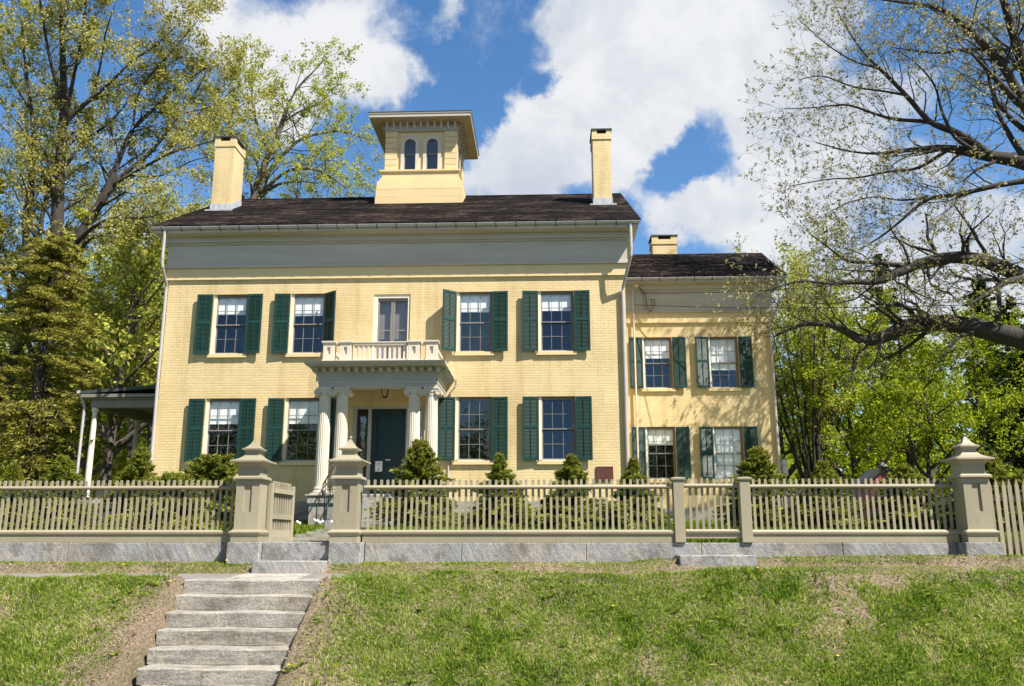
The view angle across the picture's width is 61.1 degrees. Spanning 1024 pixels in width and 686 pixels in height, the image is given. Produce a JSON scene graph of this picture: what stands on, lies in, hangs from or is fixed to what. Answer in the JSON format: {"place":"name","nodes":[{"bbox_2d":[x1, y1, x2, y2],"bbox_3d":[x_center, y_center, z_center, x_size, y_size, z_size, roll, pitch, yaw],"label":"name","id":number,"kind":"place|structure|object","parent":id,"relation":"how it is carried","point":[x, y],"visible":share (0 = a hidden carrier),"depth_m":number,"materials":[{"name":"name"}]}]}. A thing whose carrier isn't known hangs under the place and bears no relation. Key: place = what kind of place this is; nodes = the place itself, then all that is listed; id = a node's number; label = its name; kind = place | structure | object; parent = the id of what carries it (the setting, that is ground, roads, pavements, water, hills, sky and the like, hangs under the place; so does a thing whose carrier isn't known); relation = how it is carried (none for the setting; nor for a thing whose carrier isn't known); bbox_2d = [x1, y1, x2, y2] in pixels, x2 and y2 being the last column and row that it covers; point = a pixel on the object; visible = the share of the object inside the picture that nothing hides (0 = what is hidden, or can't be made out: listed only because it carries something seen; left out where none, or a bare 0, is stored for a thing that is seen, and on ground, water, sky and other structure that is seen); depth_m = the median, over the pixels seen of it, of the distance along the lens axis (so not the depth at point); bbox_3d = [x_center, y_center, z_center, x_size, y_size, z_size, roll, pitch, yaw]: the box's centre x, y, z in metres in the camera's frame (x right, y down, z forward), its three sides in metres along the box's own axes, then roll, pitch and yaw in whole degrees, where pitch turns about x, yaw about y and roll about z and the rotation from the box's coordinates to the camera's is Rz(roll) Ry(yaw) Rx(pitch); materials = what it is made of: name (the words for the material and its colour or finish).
{"place":"outdoors","nodes":[
{"label":"outdoors","id":0,"kind":"place"},
{"bbox_2d":[0,574,417,579],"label":"sidewalk","id":1,"kind":"structure","parent":0,"point":[199,576],"depth_m":11.03,"materials":[{"name":"concrete"}]},
{"bbox_2d":[0,553,1023,579],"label":"grass","id":2,"kind":"structure","parent":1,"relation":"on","point":[366,563],"depth_m":11.25,"materials":[{"name":"green plant"}]},
{"bbox_2d":[227,573,309,579],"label":"path","id":3,"kind":"structure","parent":0,"point":[259,576],"depth_m":10.84,"materials":[{"name":"stone"}]},
{"bbox_2d":[265,527,365,541],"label":"garden path","id":4,"kind":"structure","parent":0,"point":[319,534],"depth_m":14.34,"materials":[{"name":"stone"}]},
{"bbox_2d":[0,555,1021,685],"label":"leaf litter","id":5,"kind":"object","parent":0,"point":[461,608],"visible":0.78,"depth_m":9.67,"materials":[{"name":"brown plant"}]},
{"bbox_2d":[0,518,1022,556],"bbox_3d":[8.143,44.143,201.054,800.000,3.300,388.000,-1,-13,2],"label":"yard","id":6,"kind":"structure","parent":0,"point":[1014,553],"depth_m":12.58,"materials":[{"name":"green plant"}]},
{"bbox_2d":[0,149,13,444],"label":"cedar tree","id":7,"kind":"object","parent":6,"relation":"on","point":[2,232],"visible":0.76,"depth_m":30.34,"materials":[{"name":"green plant"}]},
{"bbox_2d":[0,463,56,529],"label":"hemlock shrub","id":8,"kind":"object","parent":6,"relation":"on","point":[12,473],"visible":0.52,"depth_m":16.45,"materials":[{"name":"green plant"}]},
{"bbox_2d":[0,337,71,461],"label":"maple tree","id":9,"kind":"object","parent":6,"relation":"on","point":[23,353],"visible":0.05,"depth_m":41.70,"materials":[{"name":"green plant"}]},
{"bbox_2d":[16,454,103,529],"bbox_3d":[-8.948,3.068,17.337,1.869,1.739,1.919,-1,-13,2],"label":"hemlock shrub","id":10,"kind":"object","parent":6,"relation":"on","point":[61,468],"visible":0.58,"depth_m":17.16,"materials":[{"name":"green plant"}]},
{"bbox_2d":[0,233,126,497],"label":"cedar tree","id":11,"kind":"object","parent":6,"relation":"on","point":[33,462],"visible":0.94,"depth_m":25.87,"materials":[{"name":"green plant"}]},
{"bbox_2d":[0,242,146,496],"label":"woodland","id":12,"kind":"object","parent":6,"relation":"on","point":[119,462],"visible":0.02,"depth_m":51.32,"materials":[{"name":"green plant"}]},
{"bbox_2d":[11,343,145,467],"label":"maple tree","id":13,"kind":"object","parent":6,"relation":"on","point":[97,450],"visible":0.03,"depth_m":46.95,"materials":[{"name":"green plant"}]},
{"bbox_2d":[0,247,160,496],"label":"maple tree","id":14,"kind":"object","parent":6,"relation":"on","point":[84,461],"visible":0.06,"depth_m":41.68,"materials":[{"name":"green plant"}]},
{"bbox_2d":[0,57,175,451],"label":"oak tree","id":15,"kind":"object","parent":6,"relation":"on","point":[39,234],"visible":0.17,"depth_m":38.74,"materials":[{"name":"green plant"}]},
{"bbox_2d":[23,204,180,498],"bbox_3d":[-15.185,0.595,34.022,8.907,13.015,7.992,-1,-13,2],"label":"maple tree","id":16,"kind":"object","parent":6,"relation":"on","point":[136,286],"visible":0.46,"depth_m":34.01,"materials":[{"name":"green plant"}]},
{"bbox_2d":[0,543,226,561],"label":"granite wall","id":17,"kind":"structure","parent":6,"relation":"on","point":[117,552],"depth_m":11.82,"materials":[{"name":"grey stone"}]},
{"bbox_2d":[0,480,235,542],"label":"picket fence","id":18,"kind":"object","parent":17,"relation":"on","point":[218,535],"visible":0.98,"depth_m":11.98,"materials":[{"name":"paint"}]},
{"bbox_2d":[61,212,168,465],"bbox_3d":[-16.655,1.017,38.934,8.407,14.286,6.632,-12,-17,42],"label":"maple tree","id":19,"kind":"object","parent":6,"relation":"on","point":[130,427],"visible":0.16,"depth_m":37.60,"materials":[{"name":"green plant"}]},
{"bbox_2d":[67,331,164,442],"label":"maple tree","id":20,"kind":"object","parent":6,"relation":"on","point":[145,429],"visible":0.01,"depth_m":44.10,"materials":[{"name":"green plant"}]},
{"bbox_2d":[92,444,159,527],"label":"hemlock shrub","id":21,"kind":"object","parent":6,"relation":"on","point":[140,467],"visible":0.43,"depth_m":18.15,"materials":[{"name":"green plant"}]},
{"bbox_2d":[85,201,188,459],"bbox_3d":[-16.407,0.829,41.124,9.021,15.586,8.133,11,-17,-40],"label":"maple tree","id":22,"kind":"object","parent":6,"relation":"on","point":[148,436],"visible":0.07,"depth_m":39.53,"materials":[{"name":"green plant"}]},
{"bbox_2d":[75,183,211,439],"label":"tall tree","id":23,"kind":"object","parent":6,"relation":"on","point":[176,195],"visible":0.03,"depth_m":54.55,"materials":[{"name":"green plant"}]},
{"bbox_2d":[0,0,291,457],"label":"oak tree","id":24,"kind":"object","parent":6,"relation":"on","point":[55,185],"visible":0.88,"depth_m":34.20,"materials":[{"name":"green plant"}]},
{"bbox_2d":[120,471,211,529],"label":"hemlock shrub","id":25,"kind":"object","parent":6,"relation":"on","point":[170,476],"visible":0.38,"depth_m":15.34,"materials":[{"name":"green plant"}]},
{"bbox_2d":[172,452,266,529],"bbox_3d":[-5.950,3.007,17.307,2.344,1.713,2.225,7,-15,-30],"label":"hemlock shrub","id":26,"kind":"object","parent":6,"relation":"on","point":[212,467],"visible":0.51,"depth_m":17.16,"materials":[{"name":"green plant"}]},
{"bbox_2d":[194,34,387,198],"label":"tall tree","id":27,"kind":"object","parent":6,"relation":"on","point":[257,191],"visible":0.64,"depth_m":46.32,"materials":[{"name":"green plant"}]},
{"bbox_2d":[363,439,468,529],"bbox_3d":[-1.907,3.028,18.148,2.084,2.116,2.304,-4,-13,19],"label":"hemlock shrub","id":28,"kind":"object","parent":6,"relation":"on","point":[420,465],"visible":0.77,"depth_m":17.98,"materials":[{"name":"green plant"}]},
{"bbox_2d":[75,110,788,526],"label":"yellow house","id":29,"kind":"structure","parent":6,"relation":"on","point":[535,336],"depth_m":24.08,"materials":[{"name":"paint"}]},
{"bbox_2d":[184,398,255,461],"bbox_3d":[-7.828,2.397,23.399,1.843,1.820,0.313,-1,-13,2],"label":"window","id":30,"kind":"structure","parent":29,"relation":"in","point":[240,411],"depth_m":23.39,"materials":[{"name":"beige paint"}]},
{"bbox_2d":[193,293,262,357],"bbox_3d":[-7.828,-0.468,24.048,1.843,1.815,0.313,-1,-13,2],"label":"window","id":31,"kind":"structure","parent":29,"relation":"in","point":[250,305],"depth_m":24.00,"materials":[{"name":"beige paint"}]},
{"bbox_2d":[265,398,335,464],"bbox_3d":[-5.655,2.378,23.316,1.843,1.820,0.313,-1,-13,2],"label":"window","id":32,"kind":"structure","parent":29,"relation":"in","point":[297,410],"depth_m":23.32,"materials":[{"name":"beige paint"}]},
{"bbox_2d":[271,290,335,357],"bbox_3d":[-5.695,-0.513,23.851,1.773,1.815,0.549,-1,-13,2],"label":"window","id":33,"kind":"structure","parent":29,"relation":"in","point":[324,305],"depth_m":23.93,"materials":[{"name":"beige paint"}]},
{"bbox_2d":[375,461,381,471],"bbox_3d":[-3.553,3.288,23.112,0.190,0.275,0.007,-1,-13,2],"label":"notice","id":34,"kind":"object","parent":29,"relation":"attached to","point":[378,466],"visible":1,"depth_m":23.11,"materials":[{"name":"paper"}]},
{"bbox_2d":[370,409,405,493],"bbox_3d":[-3.313,2.946,23.197,0.940,2.380,0.129,-1,-13,2],"label":"door","id":35,"kind":"structure","parent":29,"relation":"in","point":[388,433],"depth_m":23.28,"materials":[{"name":"wood"}]},
{"bbox_2d":[372,294,410,358],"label":"balcony window","id":36,"kind":"structure","parent":29,"relation":"in","point":[391,319],"depth_m":24.04,"materials":[{"name":"beige paint"}]},
{"bbox_2d":[438,397,507,464],"bbox_3d":[-1.029,2.336,23.130,1.843,1.820,0.328,-1,-13,2],"label":"window","id":37,"kind":"structure","parent":29,"relation":"in","point":[449,444],"depth_m":23.05,"materials":[{"name":"beige paint"}]},
{"bbox_2d":[442,289,507,355],"bbox_3d":[-0.994,-0.555,23.664,1.764,1.815,0.561,-1,-13,2],"label":"window","id":38,"kind":"structure","parent":29,"relation":"in","point":[455,303],"depth_m":23.70,"materials":[{"name":"beige paint"}]},
{"bbox_2d":[522,290,590,354],"bbox_3d":[1.205,-0.547,23.700,1.843,1.815,0.313,-1,-13,2],"label":"window","id":39,"kind":"structure","parent":29,"relation":"in","point":[533,302],"depth_m":23.65,"materials":[{"name":"beige paint"}]},
{"bbox_2d":[522,396,592,464],"bbox_3d":[1.205,2.318,23.051,1.843,1.820,0.313,-1,-13,2],"label":"window","id":40,"kind":"structure","parent":29,"relation":"in","point":[533,428],"depth_m":22.98,"materials":[{"name":"beige paint"}]},
{"bbox_2d":[596,466,613,480],"bbox_3d":[2.429,3.421,22.702,0.445,0.375,0.034,-1,-13,2],"label":"plaque","id":41,"kind":"object","parent":29,"relation":"attached to","point":[603,473],"visible":1,"depth_m":22.70,"materials":[{"name":"brown metal"}]},
{"bbox_2d":[629,337,686,391],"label":"window","id":42,"kind":"structure","parent":29,"relation":"in","point":[655,347],"depth_m":28.37,"materials":[{"name":"beige paint"}]},
{"bbox_2d":[631,427,691,482],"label":"window","id":43,"kind":"structure","parent":29,"relation":"in","point":[647,436],"depth_m":27.74,"materials":[{"name":"beige paint"}]},
{"bbox_2d":[695,336,754,390],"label":"window","id":44,"kind":"structure","parent":29,"relation":"in","point":[711,353],"depth_m":28.30,"materials":[{"name":"beige paint"}]},
{"bbox_2d":[699,426,757,482],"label":"window","id":45,"kind":"structure","parent":29,"relation":"in","point":[721,448],"depth_m":27.69,"materials":[{"name":"beige paint"}]},
{"bbox_2d":[640,303,1018,307],"bbox_3d":[9.487,-1.182,25.433,12.491,1.582,0.021,-7,-15,29],"label":"overhead cable","id":46,"kind":"object","parent":29,"relation":"attached to","point":[835,307],"visible":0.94,"depth_m":25.32,"materials":[{"name":"black metal"}]},
{"bbox_2d":[695,262,1023,292],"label":"overhead cable","id":47,"kind":"object","parent":29,"relation":"attached to","point":[850,284],"visible":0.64,"depth_m":26.61,"materials":[{"name":"black metal"}]},
{"bbox_2d":[455,452,537,529],"bbox_3d":[-0.215,3.051,17.379,1.839,1.763,1.793,-1,-13,2],"label":"hemlock shrub","id":48,"kind":"object","parent":6,"relation":"on","point":[500,471],"visible":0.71,"depth_m":17.12,"materials":[{"name":"green plant"}]},
{"bbox_2d":[528,453,611,529],"bbox_3d":[1.114,2.972,17.110,1.646,1.624,1.764,-5,-14,20],"label":"hemlock shrub","id":49,"kind":"object","parent":6,"relation":"on","point":[571,470],"visible":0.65,"depth_m":16.91,"materials":[{"name":"green plant"}]},
{"bbox_2d":[591,457,672,529],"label":"hemlock shrub","id":50,"kind":"object","parent":6,"relation":"on","point":[633,468],"visible":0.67,"depth_m":16.85,"materials":[{"name":"green plant"}]},
{"bbox_2d":[365,543,957,562],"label":"granite wall","id":51,"kind":"structure","parent":6,"relation":"on","point":[506,552],"depth_m":11.56,"materials":[{"name":"grey stone"}]},
{"bbox_2d":[362,479,674,542],"bbox_3d":[0.074,2.276,11.782,4.200,0.848,0.145,-1,-13,2],"label":"picket fence","id":52,"kind":"object","parent":51,"relation":"on","point":[514,535],"visible":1,"depth_m":11.74,"materials":[{"name":"paint"}]},
{"bbox_2d":[669,477,685,541],"bbox_3d":[2.247,2.246,11.693,0.200,0.864,0.200,-1,-13,2],"label":"fence post","id":53,"kind":"object","parent":51,"relation":"on","point":[678,506],"visible":0.93,"depth_m":11.62,"materials":[{"name":"paint"}]},
{"bbox_2d":[734,477,752,541],"bbox_3d":[3.131,2.238,11.659,0.200,0.864,0.200,-1,-13,2],"label":"fence post","id":54,"kind":"object","parent":51,"relation":"on","point":[744,508],"visible":1,"depth_m":11.60,"materials":[{"name":"paint"}]},
{"bbox_2d":[684,478,741,537],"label":"side gate","id":55,"kind":"structure","parent":54,"relation":"attached to","point":[709,532],"depth_m":11.67,"materials":[{"name":"paint"}]},
{"bbox_2d":[750,478,959,542],"bbox_3d":[4.553,2.237,11.609,2.695,0.848,0.145,-1,-13,2],"label":"picket fence","id":56,"kind":"object","parent":51,"relation":"on","point":[856,535],"visible":1,"depth_m":11.59,"materials":[{"name":"paint"}]},
{"bbox_2d":[712,445,796,528],"bbox_3d":[5.040,2.993,17.426,2.101,1.909,2.101,-1,-13,2],"label":"hemlock shrub","id":57,"kind":"object","parent":6,"relation":"on","point":[756,466],"visible":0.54,"depth_m":17.25,"materials":[{"name":"green plant"}]},
{"bbox_2d":[773,340,851,506],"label":"maple tree","id":58,"kind":"object","parent":6,"relation":"on","point":[784,453],"visible":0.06,"depth_m":51.31,"materials":[{"name":"green plant"}]},
{"bbox_2d":[713,213,925,502],"bbox_3d":[13.884,1.084,39.166,8.505,14.142,5.980,6,-14,-23],"label":"birch tree","id":59,"kind":"object","parent":6,"relation":"on","point":[815,426],"visible":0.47,"depth_m":38.58,"materials":[{"name":"green plant"}]},
{"bbox_2d":[785,459,870,529],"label":"hemlock shrub","id":60,"kind":"object","parent":6,"relation":"on","point":[823,469],"visible":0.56,"depth_m":16.48,"materials":[{"name":"green plant"}]},
{"bbox_2d":[771,239,908,459],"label":"maple tree","id":61,"kind":"object","parent":6,"relation":"on","point":[790,277],"visible":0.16,"depth_m":47.14,"materials":[{"name":"green plant"}]},
{"bbox_2d":[696,0,1023,394],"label":"oak tree","id":62,"kind":"object","parent":6,"relation":"on","point":[995,331],"visible":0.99,"depth_m":27.02,"materials":[{"name":"brown plant"}]},
{"bbox_2d":[774,286,954,483],"bbox_3d":[15.836,2.425,39.095,7.186,11.549,8.816,-1,-13,2],"label":"maple tree","id":63,"kind":"object","parent":6,"relation":"on","point":[852,437],"visible":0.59,"depth_m":38.94,"materials":[{"name":"green plant"}]},
{"bbox_2d":[854,468,890,517],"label":"red shed","id":64,"kind":"structure","parent":6,"relation":"on","point":[873,474],"depth_m":30.61,"materials":[{"name":"wood"}]},
{"bbox_2d":[877,461,886,477],"bbox_3d":[11.280,4.543,26.219,0.240,1.920,0.240,-1,-13,2],"label":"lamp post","id":65,"kind":"object","parent":6,"relation":"on","point":[882,465],"visible":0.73,"depth_m":26.31,"materials":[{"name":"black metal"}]},
{"bbox_2d":[776,326,1014,513],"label":"woodland","id":66,"kind":"object","parent":6,"relation":"on","point":[795,474],"visible":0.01,"depth_m":57.18,"materials":[{"name":"green plant"}]},
{"bbox_2d":[865,253,939,470],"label":"pine tree","id":67,"kind":"object","parent":6,"relation":"on","point":[879,274],"visible":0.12,"depth_m":62.77,"materials":[{"name":"green plant"}]},
{"bbox_2d":[785,292,1020,483],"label":"maple tree","id":68,"kind":"object","parent":6,"relation":"on","point":[906,365],"visible":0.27,"depth_m":45.17,"materials":[{"name":"green plant"}]},
{"bbox_2d":[858,463,955,529],"bbox_3d":[7.336,2.976,16.296,1.846,1.456,2.056,-1,-13,2],"label":"hemlock shrub","id":69,"kind":"object","parent":6,"relation":"on","point":[902,471],"visible":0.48,"depth_m":16.07,"materials":[{"name":"green plant"}]},
{"bbox_2d":[820,353,1023,503],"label":"maple tree","id":70,"kind":"object","parent":6,"relation":"on","point":[911,398],"visible":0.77,"depth_m":34.12,"materials":[{"name":"green plant"}]},
{"bbox_2d":[869,287,1023,469],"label":"maple tree","id":71,"kind":"object","parent":6,"relation":"on","point":[992,421],"visible":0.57,"depth_m":42.30,"materials":[{"name":"green plant"}]},
{"bbox_2d":[934,449,1013,529],"bbox_3d":[8.271,2.792,15.255,1.726,1.875,1.712,-1,-13,2],"label":"hemlock shrub","id":72,"kind":"object","parent":6,"relation":"on","point":[996,470],"visible":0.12,"depth_m":15.19,"materials":[{"name":"green plant"}]},
{"bbox_2d":[945,275,1021,472],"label":"pine tree","id":73,"kind":"object","parent":6,"relation":"on","point":[982,285],"visible":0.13,"depth_m":49.99,"materials":[{"name":"green plant"}]},
{"bbox_2d":[985,295,1023,472],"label":"pine tree","id":74,"kind":"object","parent":6,"relation":"on","point":[1021,411],"visible":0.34,"depth_m":43.47,"materials":[{"name":"green plant"}]},
{"bbox_2d":[988,478,1023,554],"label":"pointed picket fence","id":75,"kind":"object","parent":6,"relation":"on","point":[1009,544],"visible":0.63,"depth_m":11.53,"materials":[{"name":"paint"}]},
{"bbox_2d":[994,468,1023,535],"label":"hemlock shrub","id":76,"kind":"object","parent":6,"relation":"on","point":[1018,475],"visible":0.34,"depth_m":14.33,"materials":[{"name":"green plant"}]},
{"bbox_2d":[0,556,1023,685],"bbox_3d":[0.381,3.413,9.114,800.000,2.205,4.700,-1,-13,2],"label":"lawn","id":77,"kind":"structure","parent":0,"point":[130,663],"depth_m":9.50,"materials":[{"name":"plant"}]},
{"bbox_2d":[61,578,358,685],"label":"soil clods","id":78,"kind":"object","parent":77,"relation":"on","point":[170,582],"visible":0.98,"depth_m":9.20,"materials":[{"name":"brown soil"}]},
{"bbox_2d":[136,578,320,685],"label":"stone stairs","id":79,"kind":"structure","parent":77,"relation":"on","point":[209,621],"depth_m":9.49,"materials":[{"name":"stone"}]},
{"bbox_2d":[226,542,262,564],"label":"granite plinth","id":80,"kind":"structure","parent":77,"relation":"on","point":[244,552],"depth_m":11.51,"materials":[{"name":"grey stone"}]},
{"bbox_2d":[228,438,276,541],"bbox_3d":[-3.580,2.019,11.940,0.494,1.416,0.494,-1,-13,2],"label":"gate post","id":81,"kind":"object","parent":80,"relation":"on","point":[254,464],"visible":0.96,"depth_m":11.79,"materials":[{"name":"paint"}]},
{"bbox_2d":[266,481,294,540],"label":"open gate","id":82,"kind":"structure","parent":81,"relation":"attached to","point":[282,530],"depth_m":12.46,"materials":[{"name":"paint"}]},
{"bbox_2d":[251,542,328,573],"bbox_3d":[-2.899,2.903,11.610,0.940,0.465,0.720,-1,-13,2],"label":"gateway step","id":83,"kind":"object","parent":77,"relation":"on","point":[294,557],"visible":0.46,"depth_m":11.57,"materials":[{"name":"stone"}]},
{"bbox_2d":[328,542,364,564],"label":"granite plinth","id":84,"kind":"structure","parent":77,"relation":"on","point":[346,552],"depth_m":11.46,"materials":[{"name":"grey stone"}]},
{"bbox_2d":[327,436,370,541],"bbox_3d":[-2.241,1.997,11.891,0.494,1.437,0.494,-1,-13,2],"label":"gate post","id":85,"kind":"object","parent":84,"relation":"on","point":[349,463],"visible":0.87,"depth_m":11.73,"materials":[{"name":"paint"}]},
{"bbox_2d":[675,555,756,565],"bbox_3d":[2.636,2.905,11.243,0.970,0.300,0.445,-1,-13,2],"label":"doorstep","id":86,"kind":"object","parent":77,"relation":"on","point":[714,560],"visible":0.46,"depth_m":11.05,"materials":[{"name":"stone"}]},
{"bbox_2d":[956,542,1004,555],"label":"granite plinth","id":87,"kind":"structure","parent":77,"relation":"on","point":[972,549],"depth_m":11.15,"materials":[{"name":"grey stone"}]},
{"bbox_2d":[940,433,999,542],"bbox_3d":[6.112,1.924,11.568,0.494,1.437,0.494,-1,-13,2],"label":"gate post","id":88,"kind":"object","parent":87,"relation":"on","point":[967,462],"visible":0.92,"depth_m":11.42,"materials":[{"name":"paint"}]},
{"bbox_2d":[0,0,1023,478],"label":"sky","id":89,"kind":"structure","parent":0,"point":[668,78],"materials":[{"name":"blue"}]}
]}

